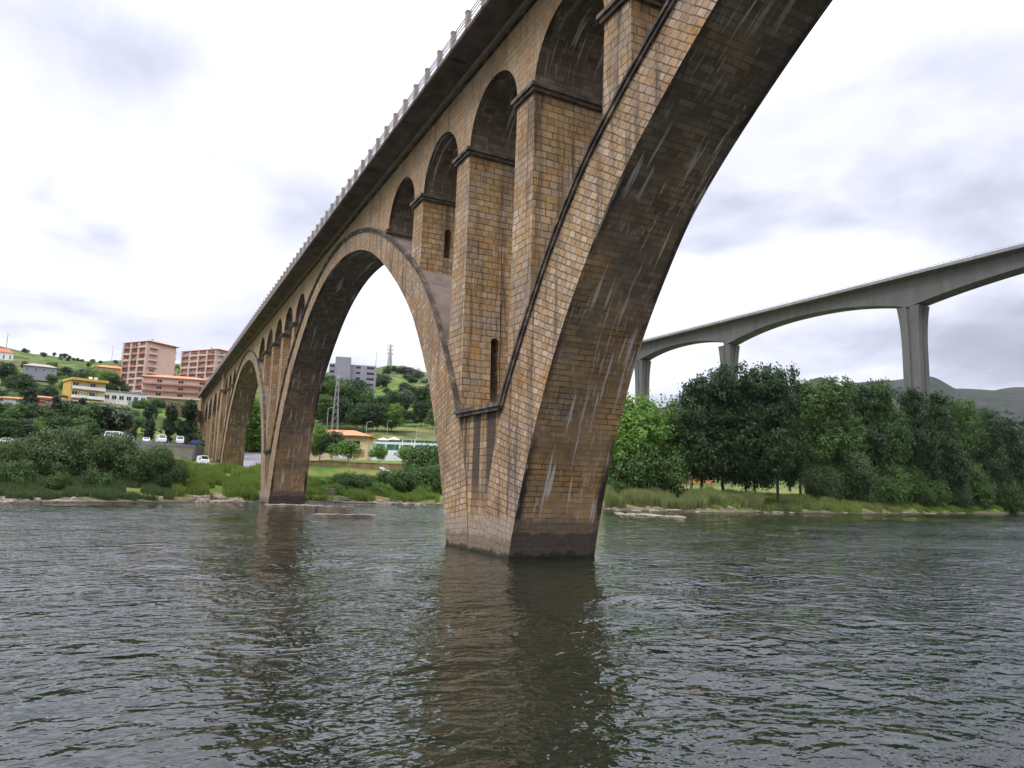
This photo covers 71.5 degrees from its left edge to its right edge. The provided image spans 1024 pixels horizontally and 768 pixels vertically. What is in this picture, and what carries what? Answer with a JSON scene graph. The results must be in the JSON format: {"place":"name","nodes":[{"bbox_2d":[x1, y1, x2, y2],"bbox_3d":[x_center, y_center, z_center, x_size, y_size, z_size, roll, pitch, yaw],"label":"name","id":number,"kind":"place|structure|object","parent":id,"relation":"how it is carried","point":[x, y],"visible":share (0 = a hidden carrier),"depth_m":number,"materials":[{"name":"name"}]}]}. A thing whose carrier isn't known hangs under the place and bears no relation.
{"place":"outdoors","nodes":[
{"label":"outdoors","id":0,"kind":"place"},
{"bbox_2d":[243,447,260,466],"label":"road","id":1,"kind":"structure","parent":0,"point":[251,457],"depth_m":197.62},
{"bbox_2d":[0,502,1023,767],"bbox_3d":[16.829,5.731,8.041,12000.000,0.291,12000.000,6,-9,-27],"label":"river","id":2,"kind":"structure","parent":0,"point":[194,634],"depth_m":18.64,"materials":[{"name":"liquid"}]},
{"bbox_2d":[295,505,317,512],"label":"concrete slab","id":3,"kind":"structure","parent":2,"relation":"in","point":[307,508],"depth_m":91.78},
{"bbox_2d":[318,505,353,513],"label":"concrete slab","id":4,"kind":"structure","parent":2,"relation":"in","point":[336,509],"depth_m":91.70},
{"bbox_2d":[313,513,375,518],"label":"concrete slab","id":5,"kind":"structure","parent":2,"relation":"in","point":[345,516],"depth_m":79.70,"materials":[{"name":"concrete"}]},
{"bbox_2d":[0,346,1023,513],"bbox_3d":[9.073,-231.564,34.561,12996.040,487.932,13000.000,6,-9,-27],"label":"ground","id":6,"kind":"structure","parent":0,"point":[1011,399],"depth_m":315.09,"materials":[{"name":"plant"}]},
{"bbox_2d":[0,361,18,384],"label":"hillside tree","id":7,"kind":"object","parent":6,"relation":"on","point":[5,370],"visible":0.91,"depth_m":376.55,"materials":[{"name":"green plant"}]},
{"bbox_2d":[0,418,23,437],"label":"roadside tree","id":8,"kind":"object","parent":6,"relation":"on","point":[7,429],"visible":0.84,"depth_m":179.12,"materials":[{"name":"green plant"}]},
{"bbox_2d":[0,403,28,420],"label":"roadside tree","id":9,"kind":"object","parent":6,"relation":"on","point":[14,412],"visible":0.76,"depth_m":195.47,"materials":[{"name":"green plant"}]},
{"bbox_2d":[0,435,35,468],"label":"riverside bush","id":10,"kind":"object","parent":6,"relation":"on","point":[15,449],"visible":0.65,"depth_m":107.54,"materials":[{"name":"green plant"}]},
{"bbox_2d":[0,457,41,484],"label":"riverside bush","id":11,"kind":"object","parent":6,"relation":"on","point":[12,471],"visible":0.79,"depth_m":100.65,"materials":[{"name":"green plant"}]},
{"bbox_2d":[0,372,41,392],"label":"hillside tree","id":12,"kind":"object","parent":6,"relation":"on","point":[20,375],"visible":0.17,"depth_m":306.23,"materials":[{"name":"green plant"}]},
{"bbox_2d":[7,376,36,391],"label":"hillside tree","id":13,"kind":"object","parent":6,"relation":"on","point":[23,383],"visible":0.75,"depth_m":292.35,"materials":[{"name":"green plant"}]},
{"bbox_2d":[8,418,37,439],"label":"roadside tree","id":14,"kind":"object","parent":6,"relation":"on","point":[23,429],"visible":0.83,"depth_m":179.87,"materials":[{"name":"green plant"}]},
{"bbox_2d":[19,387,41,408],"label":"roadside tree","id":15,"kind":"object","parent":6,"relation":"on","point":[30,395],"visible":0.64,"depth_m":207.13,"materials":[{"name":"green plant"}]},
{"bbox_2d":[17,401,53,419],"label":"roadside tree","id":16,"kind":"object","parent":6,"relation":"on","point":[32,409],"visible":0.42,"depth_m":201.89,"materials":[{"name":"green plant"}]},
{"bbox_2d":[22,363,57,382],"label":"house","id":17,"kind":"structure","parent":6,"relation":"on","point":[39,372],"depth_m":402.78,"materials":[{"name":"paint"}]},
{"bbox_2d":[36,385,60,396],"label":"hillside tree","id":18,"kind":"object","parent":6,"relation":"on","point":[49,391],"visible":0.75,"depth_m":281.94,"materials":[{"name":"green plant"}]},
{"bbox_2d":[22,424,82,477],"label":"riverside bush","id":19,"kind":"object","parent":6,"relation":"on","point":[47,459],"visible":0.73,"depth_m":113.44,"materials":[{"name":"green plant"}]},
{"bbox_2d":[50,395,63,417],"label":"roadside tree","id":20,"kind":"object","parent":6,"relation":"on","point":[56,404],"visible":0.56,"depth_m":207.21,"materials":[{"name":"green plant"}]},
{"bbox_2d":[39,415,76,431],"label":"roadside tree","id":21,"kind":"object","parent":6,"relation":"on","point":[56,421],"visible":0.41,"depth_m":186.17,"materials":[{"name":"green plant"}]},
{"bbox_2d":[40,471,76,489],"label":"riverside bush","id":22,"kind":"object","parent":6,"relation":"on","point":[56,483],"visible":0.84,"depth_m":106.44,"materials":[{"name":"green plant"}]},
{"bbox_2d":[49,423,106,476],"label":"riverside bush","id":23,"kind":"object","parent":6,"relation":"on","point":[85,460],"visible":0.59,"depth_m":118.16,"materials":[{"name":"green plant"}]},
{"bbox_2d":[64,403,99,422],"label":"roadside tree","id":24,"kind":"object","parent":6,"relation":"on","point":[77,410],"visible":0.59,"depth_m":208.73,"materials":[{"name":"green plant"}]},
{"bbox_2d":[62,377,108,402],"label":"yellow house","id":25,"kind":"structure","parent":6,"relation":"on","point":[89,389],"depth_m":275.84,"materials":[{"name":"paint"}]},
{"bbox_2d":[0,472,174,500],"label":"bank grass","id":26,"kind":"structure","parent":6,"relation":"on","point":[22,490],"depth_m":106.62,"materials":[{"name":"green plant"}]},
{"bbox_2d":[78,418,102,441],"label":"roadside tree","id":27,"kind":"object","parent":6,"relation":"on","point":[94,426],"visible":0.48,"depth_m":191.77,"materials":[{"name":"green plant"}]},
{"bbox_2d":[79,465,117,487],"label":"riverside bush","id":28,"kind":"object","parent":6,"relation":"on","point":[92,476],"visible":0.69,"depth_m":111.40,"materials":[{"name":"green plant"}]},
{"bbox_2d":[91,405,117,428],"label":"roadside tree","id":29,"kind":"object","parent":6,"relation":"on","point":[103,412],"visible":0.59,"depth_m":213.13,"materials":[{"name":"green plant"}]},
{"bbox_2d":[94,365,120,375],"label":"house","id":30,"kind":"structure","parent":6,"relation":"on","point":[117,369],"depth_m":492.05,"materials":[{"name":"orange tile"}]},
{"bbox_2d":[99,375,130,391],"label":"hillside tree","id":31,"kind":"object","parent":6,"relation":"on","point":[115,383],"visible":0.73,"depth_m":329.31,"materials":[{"name":"green plant"}]},
{"bbox_2d":[95,401,140,431],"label":"roadside tree","id":32,"kind":"object","parent":6,"relation":"on","point":[123,420],"visible":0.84,"depth_m":218.01,"materials":[{"name":"green plant"}]},
{"bbox_2d":[89,429,148,482],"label":"riverside bush","id":33,"kind":"object","parent":6,"relation":"on","point":[119,449],"visible":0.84,"depth_m":120.83,"materials":[{"name":"green plant"}]},
{"bbox_2d":[104,390,147,404],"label":"building","id":34,"kind":"structure","parent":6,"relation":"on","point":[113,397],"depth_m":290.50,"materials":[{"name":"paint"}]},
{"bbox_2d":[120,442,175,482],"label":"riverside bush","id":35,"kind":"object","parent":6,"relation":"on","point":[155,455],"visible":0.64,"depth_m":122.70,"materials":[{"name":"green plant"}]},
{"bbox_2d":[140,401,158,439],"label":"roadside tree","id":36,"kind":"object","parent":6,"relation":"on","point":[149,428],"visible":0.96,"depth_m":201.31,"materials":[{"name":"green plant"}]},
{"bbox_2d":[120,339,179,392],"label":"apartment block","id":37,"kind":"structure","parent":6,"relation":"on","point":[151,357],"depth_m":352.86,"materials":[{"name":"paint"}]},
{"bbox_2d":[106,439,202,459],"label":"car park","id":38,"kind":"structure","parent":6,"relation":"on","point":[197,450],"depth_m":193.37,"materials":[{"name":"asphalt"}]},
{"bbox_2d":[158,403,178,442],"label":"roadside tree","id":39,"kind":"object","parent":6,"relation":"on","point":[171,414],"visible":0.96,"depth_m":203.24,"materials":[{"name":"green plant"}]},
{"bbox_2d":[148,455,192,488],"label":"riverside bush","id":40,"kind":"object","parent":6,"relation":"on","point":[177,472],"visible":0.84,"depth_m":123.38,"materials":[{"name":"green plant"}]},
{"bbox_2d":[141,375,206,403],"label":"long block","id":41,"kind":"structure","parent":6,"relation":"on","point":[181,389],"depth_m":319.57,"materials":[{"name":"paint"}]},
{"bbox_2d":[154,444,193,459],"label":"retaining wall","id":42,"kind":"structure","parent":6,"relation":"on","point":[185,452],"depth_m":191.48,"materials":[{"name":"concrete"}]},
{"bbox_2d":[176,399,200,445],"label":"roadside tree","id":43,"kind":"object","parent":6,"relation":"on","point":[189,408],"visible":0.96,"depth_m":207.29,"materials":[{"name":"green plant"}]},
{"bbox_2d":[179,347,227,379],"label":"apartment block","id":44,"kind":"structure","parent":6,"relation":"on","point":[202,364],"depth_m":401.21,"materials":[{"name":"paint"}]},
{"bbox_2d":[213,396,260,452],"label":"garden tree","id":45,"kind":"object","parent":6,"relation":"on","point":[253,439],"visible":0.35,"depth_m":217.90,"materials":[{"name":"green plant"}]},
{"bbox_2d":[171,459,440,502],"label":"bank grass","id":46,"kind":"structure","parent":6,"relation":"on","point":[244,482],"depth_m":141.82,"materials":[{"name":"plant"}]},
{"bbox_2d":[310,425,331,460],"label":"garden tree","id":47,"kind":"object","parent":6,"relation":"on","point":[319,432],"visible":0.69,"depth_m":206.45,"materials":[{"name":"green plant"}]},
{"bbox_2d":[316,394,336,427],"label":"slope tree","id":48,"kind":"object","parent":6,"relation":"on","point":[326,404],"visible":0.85,"depth_m":297.91,"materials":[{"name":"green plant"}]},
{"bbox_2d":[317,373,337,424],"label":"slope tree","id":49,"kind":"object","parent":6,"relation":"on","point":[324,389],"visible":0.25,"depth_m":317.33,"materials":[{"name":"green plant"}]},
{"bbox_2d":[317,429,344,460],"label":"garden tree","id":50,"kind":"object","parent":6,"relation":"on","point":[330,437],"visible":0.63,"depth_m":203.93,"materials":[{"name":"green plant"}]},
{"bbox_2d":[317,378,358,424],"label":"slope tree","id":51,"kind":"object","parent":6,"relation":"on","point":[343,388],"visible":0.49,"depth_m":309.68,"materials":[{"name":"green plant"}]},
{"bbox_2d":[328,395,355,429],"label":"slope tree","id":52,"kind":"object","parent":6,"relation":"on","point":[344,405],"visible":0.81,"depth_m":296.71,"materials":[{"name":"green plant"}]},
{"bbox_2d":[310,429,376,460],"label":"villa","id":53,"kind":"object","parent":6,"relation":"on","point":[363,440],"visible":0.26,"depth_m":219.22,"materials":[{"name":"paint"}]},
{"bbox_2d":[325,439,362,461],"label":"clipped tree","id":54,"kind":"object","parent":6,"relation":"on","point":[345,448],"visible":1,"depth_m":199.45,"materials":[{"name":"green plant"}]},
{"bbox_2d":[334,471,367,489],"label":"riverside bush","id":55,"kind":"object","parent":6,"relation":"on","point":[349,481],"visible":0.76,"depth_m":149.67,"materials":[{"name":"green plant"}]},
{"bbox_2d":[329,356,376,397],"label":"grey block","id":56,"kind":"structure","parent":6,"relation":"on","point":[343,367],"depth_m":394.34,"materials":[{"name":"paint"}]},
{"bbox_2d":[309,460,403,470],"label":"grassy embankment","id":57,"kind":"structure","parent":6,"relation":"on","point":[375,466],"depth_m":198.09,"materials":[{"name":"green plant"}]},
{"bbox_2d":[343,402,373,430],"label":"clipped tree","id":58,"kind":"object","parent":6,"relation":"on","point":[358,415],"visible":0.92,"depth_m":291.63,"materials":[{"name":"green plant"}]},
{"bbox_2d":[352,386,376,408],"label":"slope tree","id":59,"kind":"object","parent":6,"relation":"on","point":[367,395],"visible":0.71,"depth_m":322.21,"materials":[{"name":"green plant"}]},
{"bbox_2d":[360,402,393,431],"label":"clipped tree","id":60,"kind":"object","parent":6,"relation":"on","point":[376,413],"visible":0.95,"depth_m":293.06,"materials":[{"name":"green plant"}]},
{"bbox_2d":[368,446,387,462],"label":"clipped tree","id":61,"kind":"object","parent":6,"relation":"on","point":[378,452],"visible":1,"depth_m":203.06,"materials":[{"name":"green plant"}]},
{"bbox_2d":[372,468,395,484],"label":"riverside bush","id":62,"kind":"object","parent":6,"relation":"on","point":[382,477],"visible":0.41,"depth_m":160.30,"materials":[{"name":"green plant"}]},
{"bbox_2d":[375,403,406,431],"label":"clipped tree","id":63,"kind":"object","parent":6,"relation":"on","point":[395,417],"visible":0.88,"depth_m":295.14,"materials":[{"name":"green plant"}]},
{"bbox_2d":[384,390,405,404],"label":"slope tree","id":64,"kind":"object","parent":6,"relation":"on","point":[392,396],"visible":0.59,"depth_m":344.78,"materials":[{"name":"green plant"}]},
{"bbox_2d":[371,441,436,460],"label":"pool fence","id":65,"kind":"object","parent":6,"relation":"on","point":[391,456],"visible":0.36,"depth_m":220.69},
{"bbox_2d":[385,462,423,493],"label":"riverside bush","id":66,"kind":"object","parent":6,"relation":"on","point":[401,479],"visible":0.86,"depth_m":154.95,"materials":[{"name":"green plant"}]},
{"bbox_2d":[396,394,414,412],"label":"slope tree","id":67,"kind":"object","parent":6,"relation":"on","point":[408,403],"visible":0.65,"depth_m":346.12,"materials":[{"name":"green plant"}]},
{"bbox_2d":[376,439,437,450],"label":"building","id":68,"kind":"structure","parent":6,"relation":"on","point":[392,447],"depth_m":242.94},
{"bbox_2d":[395,442,438,468],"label":"riverside bush","id":69,"kind":"object","parent":6,"relation":"on","point":[425,456],"visible":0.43,"depth_m":173.68,"materials":[{"name":"green plant"}]},
{"bbox_2d":[409,401,431,426],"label":"slope tree","id":70,"kind":"object","parent":6,"relation":"on","point":[421,410],"visible":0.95,"depth_m":316.86,"materials":[{"name":"green plant"}]},
{"bbox_2d":[410,385,430,417],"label":"slope tree","id":71,"kind":"object","parent":6,"relation":"on","point":[422,393],"visible":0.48,"depth_m":336.66,"materials":[{"name":"green plant"}]},
{"bbox_2d":[415,462,441,494],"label":"riverside bush","id":72,"kind":"object","parent":6,"relation":"on","point":[433,481],"visible":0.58,"depth_m":157.04,"materials":[{"name":"green plant"}]},
{"bbox_2d":[198,0,832,557],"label":"stone bridge","id":73,"kind":"structure","parent":6,"relation":"on","point":[514,206],"depth_m":43.76,"materials":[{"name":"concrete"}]},
{"bbox_2d":[606,462,643,492],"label":"riverside bush","id":74,"kind":"object","parent":6,"relation":"on","point":[612,481],"visible":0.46,"depth_m":166.75,"materials":[{"name":"green plant"}]},
{"bbox_2d":[608,437,672,490],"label":"riverside bush","id":75,"kind":"object","parent":6,"relation":"on","point":[637,468],"visible":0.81,"depth_m":166.91,"materials":[{"name":"green plant"}]},
{"bbox_2d":[610,389,677,478],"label":"poplar tree","id":76,"kind":"object","parent":6,"relation":"on","point":[631,422],"visible":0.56,"depth_m":172.90,"materials":[{"name":"green plant"}]},
{"bbox_2d":[632,394,690,459],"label":"poplar tree","id":77,"kind":"object","parent":6,"relation":"on","point":[671,444],"visible":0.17,"depth_m":180.53,"materials":[{"name":"green plant"}]},
{"bbox_2d":[643,441,693,494],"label":"riverside bush","id":78,"kind":"object","parent":6,"relation":"on","point":[678,476],"visible":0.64,"depth_m":170.70,"materials":[{"name":"green plant"}]},
{"bbox_2d":[663,398,703,488],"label":"poplar tree","id":79,"kind":"object","parent":6,"relation":"on","point":[691,483],"visible":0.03,"depth_m":207.03,"materials":[{"name":"green plant"}]},
{"bbox_2d":[665,371,745,488],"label":"poplar tree","id":80,"kind":"object","parent":6,"relation":"on","point":[700,447],"visible":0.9,"depth_m":176.75,"materials":[{"name":"green plant"}]},
{"bbox_2d":[701,359,769,490],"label":"poplar tree","id":81,"kind":"object","parent":6,"relation":"on","point":[734,394],"visible":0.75,"depth_m":178.52,"materials":[{"name":"green plant"}]},
{"bbox_2d":[604,484,905,512],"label":"reed bed","id":82,"kind":"object","parent":6,"relation":"on","point":[704,497],"visible":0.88,"depth_m":163.55,"materials":[{"name":"plant"}]},
{"bbox_2d":[719,362,798,491],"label":"poplar tree","id":83,"kind":"object","parent":6,"relation":"on","point":[764,465],"visible":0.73,"depth_m":177.84,"materials":[{"name":"green plant"}]},
{"bbox_2d":[749,361,815,503],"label":"poplar tree","id":84,"kind":"object","parent":6,"relation":"on","point":[791,409],"visible":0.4,"depth_m":182.04,"materials":[{"name":"green plant"}]},
{"bbox_2d":[781,378,845,493],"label":"poplar tree","id":85,"kind":"object","parent":6,"relation":"on","point":[811,406],"visible":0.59,"depth_m":205.44,"materials":[{"name":"green plant"}]},
{"bbox_2d":[801,462,844,500],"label":"riverside bush","id":86,"kind":"object","parent":6,"relation":"on","point":[822,481],"visible":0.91,"depth_m":201.41,"materials":[{"name":"green plant"}]},
{"bbox_2d":[634,242,1023,483],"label":"concrete viaduct","id":87,"kind":"object","parent":6,"relation":"on","point":[910,297],"visible":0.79,"depth_m":301.12,"materials":[{"name":"concrete"}]},
{"bbox_2d":[811,375,869,472],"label":"poplar tree","id":88,"kind":"object","parent":6,"relation":"on","point":[840,403],"visible":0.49,"depth_m":210.11,"materials":[{"name":"green plant"}]},
{"bbox_2d":[675,489,1023,512],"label":"meadow grass","id":89,"kind":"structure","parent":6,"relation":"on","point":[773,494],"depth_m":205.42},
{"bbox_2d":[830,449,884,504],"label":"riverside bush","id":90,"kind":"object","parent":6,"relation":"on","point":[859,480],"visible":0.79,"depth_m":204.54,"materials":[{"name":"green plant"}]},
{"bbox_2d":[708,493,1023,512],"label":"bank grass","id":91,"kind":"structure","parent":6,"relation":"on","point":[839,506],"depth_m":201.06,"materials":[{"name":"plant"}]},
{"bbox_2d":[843,382,894,483],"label":"poplar tree","id":92,"kind":"object","parent":6,"relation":"on","point":[875,450],"visible":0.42,"depth_m":221.83,"materials":[{"name":"green plant"}]},
{"bbox_2d":[864,377,917,490],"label":"poplar tree","id":93,"kind":"object","parent":6,"relation":"on","point":[895,430],"visible":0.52,"depth_m":225.30,"materials":[{"name":"green plant"}]},
{"bbox_2d":[868,460,914,506],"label":"riverside bush","id":94,"kind":"object","parent":6,"relation":"on","point":[894,487],"visible":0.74,"depth_m":215.95,"materials":[{"name":"green plant"}]},
{"bbox_2d":[897,461,934,507],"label":"riverside bush","id":95,"kind":"object","parent":6,"relation":"on","point":[919,492],"visible":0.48,"depth_m":225.86,"materials":[{"name":"green plant"}]},
{"bbox_2d":[887,384,945,487],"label":"poplar tree","id":96,"kind":"object","parent":6,"relation":"on","point":[922,456],"visible":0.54,"depth_m":236.04,"materials":[{"name":"green plant"}]},
{"bbox_2d":[899,390,973,500],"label":"poplar tree","id":97,"kind":"object","parent":6,"relation":"on","point":[936,411],"visible":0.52,"depth_m":243.44,"materials":[{"name":"green plant"}]},
{"bbox_2d":[922,472,954,506],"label":"riverside bush","id":98,"kind":"object","parent":6,"relation":"on","point":[938,491],"visible":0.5,"depth_m":232.55,"materials":[{"name":"green plant"}]},
{"bbox_2d":[942,467,975,510],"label":"riverside bush","id":99,"kind":"object","parent":6,"relation":"on","point":[959,497],"visible":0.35,"depth_m":245.89,"materials":[{"name":"green plant"}]},
{"bbox_2d":[945,395,989,491],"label":"poplar tree","id":100,"kind":"object","parent":6,"relation":"on","point":[962,415],"visible":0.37,"depth_m":259.69,"materials":[{"name":"green plant"}]},
{"bbox_2d":[952,426,1001,482],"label":"poplar tree","id":101,"kind":"object","parent":6,"relation":"on","point":[977,459],"visible":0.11,"depth_m":270.17,"materials":[{"name":"green plant"}]},
{"bbox_2d":[965,468,998,510],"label":"riverside bush","id":102,"kind":"object","parent":6,"relation":"on","point":[984,495],"visible":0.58,"depth_m":252.91,"materials":[{"name":"green plant"}]},
{"bbox_2d":[966,406,1013,494],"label":"poplar tree","id":103,"kind":"object","parent":6,"relation":"on","point":[992,429],"visible":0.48,"depth_m":271.17,"materials":[{"name":"green plant"}]},
{"bbox_2d":[988,414,1023,496],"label":"poplar tree","id":104,"kind":"object","parent":6,"relation":"on","point":[1011,434],"visible":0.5,"depth_m":288.86,"materials":[{"name":"green plant"}]},
{"bbox_2d":[992,479,1023,513],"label":"riverside bush","id":105,"kind":"object","parent":6,"relation":"on","point":[1010,500],"visible":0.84,"depth_m":273.56,"materials":[{"name":"green plant"}]},
{"bbox_2d":[0,0,1023,407],"label":"sky","id":106,"kind":"structure","parent":0,"point":[164,164],"materials":[{"name":"white"}]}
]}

